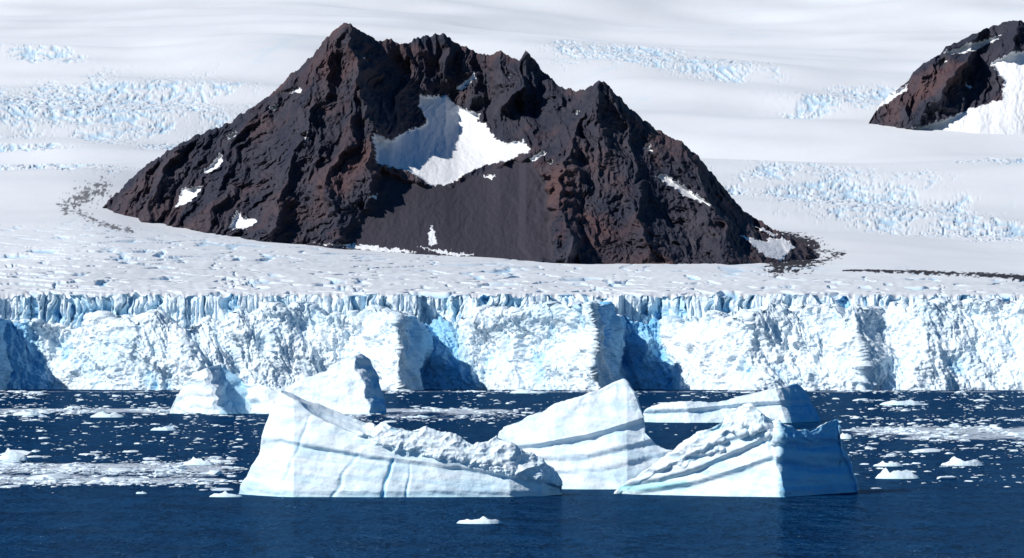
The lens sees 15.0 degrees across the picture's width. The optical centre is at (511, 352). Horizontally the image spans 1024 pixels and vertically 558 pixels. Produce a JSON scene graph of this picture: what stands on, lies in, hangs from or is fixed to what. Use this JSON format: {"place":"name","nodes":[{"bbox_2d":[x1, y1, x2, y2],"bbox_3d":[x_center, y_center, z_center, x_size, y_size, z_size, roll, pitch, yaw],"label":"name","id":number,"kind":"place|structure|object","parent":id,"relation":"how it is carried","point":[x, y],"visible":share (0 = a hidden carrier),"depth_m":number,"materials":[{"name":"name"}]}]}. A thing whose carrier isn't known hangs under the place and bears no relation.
{"place":"outdoors","nodes":[
{"label":"outdoors","id":0,"kind":"place"},
{"bbox_2d":[102,23,818,264],"bbox_3d":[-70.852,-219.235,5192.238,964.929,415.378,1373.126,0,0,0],"label":"mountain","id":1,"kind":"structure","parent":0,"point":[346,136],"depth_m":4843.65,"materials":[{"name":"brown stone"}]},
{"bbox_2d":[0,0,1023,300],"bbox_3d":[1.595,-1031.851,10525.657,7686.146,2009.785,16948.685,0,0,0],"label":"snowfield","id":2,"kind":"structure","parent":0,"point":[764,110],"depth_m":7863.53,"materials":[{"name":"white snow"}]},
{"bbox_2d":[869,20,1023,133],"bbox_3d":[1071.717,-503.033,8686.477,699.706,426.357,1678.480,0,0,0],"label":"rocky nunatak","id":3,"kind":"structure","parent":2,"relation":"in","point":[973,83],"depth_m":8112.67,"materials":[{"name":"brown stone"}]},
{"bbox_2d":[0,389,1023,557],"bbox_3d":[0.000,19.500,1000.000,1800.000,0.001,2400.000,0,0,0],"label":"sea","id":4,"kind":"structure","parent":0,"point":[960,517],"depth_m":494.50,"materials":[{"name":"liquid"}]},
{"bbox_2d":[0,448,27,460],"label":"ice floe","id":5,"kind":"object","parent":4,"relation":"on","point":[8,454],"visible":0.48,"depth_m":700.72,"materials":[{"name":"white ice"}]},
{"bbox_2d":[13,409,43,414],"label":"ice floe","id":6,"kind":"object","parent":4,"relation":"on","point":[35,412],"visible":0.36,"depth_m":1198.69,"materials":[{"name":"white ice"}]},
{"bbox_2d":[91,410,123,416],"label":"ice floe","id":7,"kind":"object","parent":4,"relation":"on","point":[104,414],"visible":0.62,"depth_m":1162.99,"materials":[{"name":"white ice"}]},
{"bbox_2d":[151,423,176,429],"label":"ice floe","id":8,"kind":"object","parent":4,"relation":"on","point":[170,427],"visible":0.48,"depth_m":969.25,"materials":[{"name":"white ice"}]},
{"bbox_2d":[183,457,214,464],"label":"ice floe","id":9,"kind":"object","parent":4,"relation":"on","point":[195,461],"visible":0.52,"depth_m":672.23,"materials":[{"name":"white ice"}]},
{"bbox_2d":[209,491,241,496],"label":"ice floe","id":10,"kind":"object","parent":4,"relation":"on","point":[224,494],"visible":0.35,"depth_m":523.62,"materials":[{"name":"white ice"}]},
{"bbox_2d":[170,353,386,413],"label":"iceberg","id":11,"kind":"object","parent":4,"relation":"on","point":[350,385],"visible":0.81,"depth_m":1230.14,"materials":[{"name":"white ice"}]},
{"bbox_2d":[239,390,562,496],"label":"iceberg","id":12,"kind":"object","parent":4,"relation":"on","point":[309,449],"visible":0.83,"depth_m":524.80,"materials":[{"name":"white ice"}]},
{"bbox_2d":[457,516,501,523],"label":"ice floe","id":13,"kind":"object","parent":4,"relation":"on","point":[483,520],"visible":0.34,"depth_m":442.05,"materials":[{"name":"white ice"}]},
{"bbox_2d":[0,388,1023,490],"bbox_3d":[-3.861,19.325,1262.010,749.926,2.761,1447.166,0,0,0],"label":"brash ice","id":14,"kind":"structure","parent":4,"relation":"on","point":[182,468],"depth_m":866.24,"materials":[{"name":"white ice"}]},
{"bbox_2d":[510,389,546,392],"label":"ice floe","id":15,"kind":"object","parent":4,"relation":"on","point":[522,391],"visible":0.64,"depth_m":1844.67,"materials":[{"name":"white ice"}]},
{"bbox_2d":[498,379,857,496],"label":"iceberg","id":16,"kind":"object","parent":4,"relation":"on","point":[600,439],"visible":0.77,"depth_m":535.62,"materials":[{"name":"white ice"}]},
{"bbox_2d":[643,384,819,422],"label":"iceberg","id":17,"kind":"object","parent":4,"relation":"on","point":[791,403],"visible":0.74,"depth_m":1078.71,"materials":[{"name":"white ice"}]},
{"bbox_2d":[840,433,851,438],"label":"ice floe","id":18,"kind":"object","parent":4,"relation":"on","point":[845,436],"visible":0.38,"depth_m":873.76,"materials":[{"name":"white ice"}]},
{"bbox_2d":[873,461,902,465],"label":"ice floe","id":19,"kind":"object","parent":4,"relation":"on","point":[883,463],"visible":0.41,"depth_m":664.13,"materials":[{"name":"white ice"}]},
{"bbox_2d":[876,467,918,478],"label":"ice floe","id":20,"kind":"object","parent":4,"relation":"on","point":[885,473],"visible":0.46,"depth_m":599.67,"materials":[{"name":"white ice"}]},
{"bbox_2d":[880,399,922,404],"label":"ice floe","id":21,"kind":"object","parent":4,"relation":"on","point":[907,402],"visible":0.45,"depth_m":1435.32,"materials":[{"name":"white ice"}]},
{"bbox_2d":[941,456,983,465],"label":"ice floe","id":22,"kind":"object","parent":4,"relation":"on","point":[954,460],"visible":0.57,"depth_m":668.45,"materials":[{"name":"white ice"}]},
{"bbox_2d":[0,293,1023,390],"bbox_3d":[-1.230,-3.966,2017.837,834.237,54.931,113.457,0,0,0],"label":"glacier ice cliff","id":23,"kind":"structure","parent":0,"point":[135,341],"depth_m":2014.87,"materials":[{"name":"white ice"}]}
]}

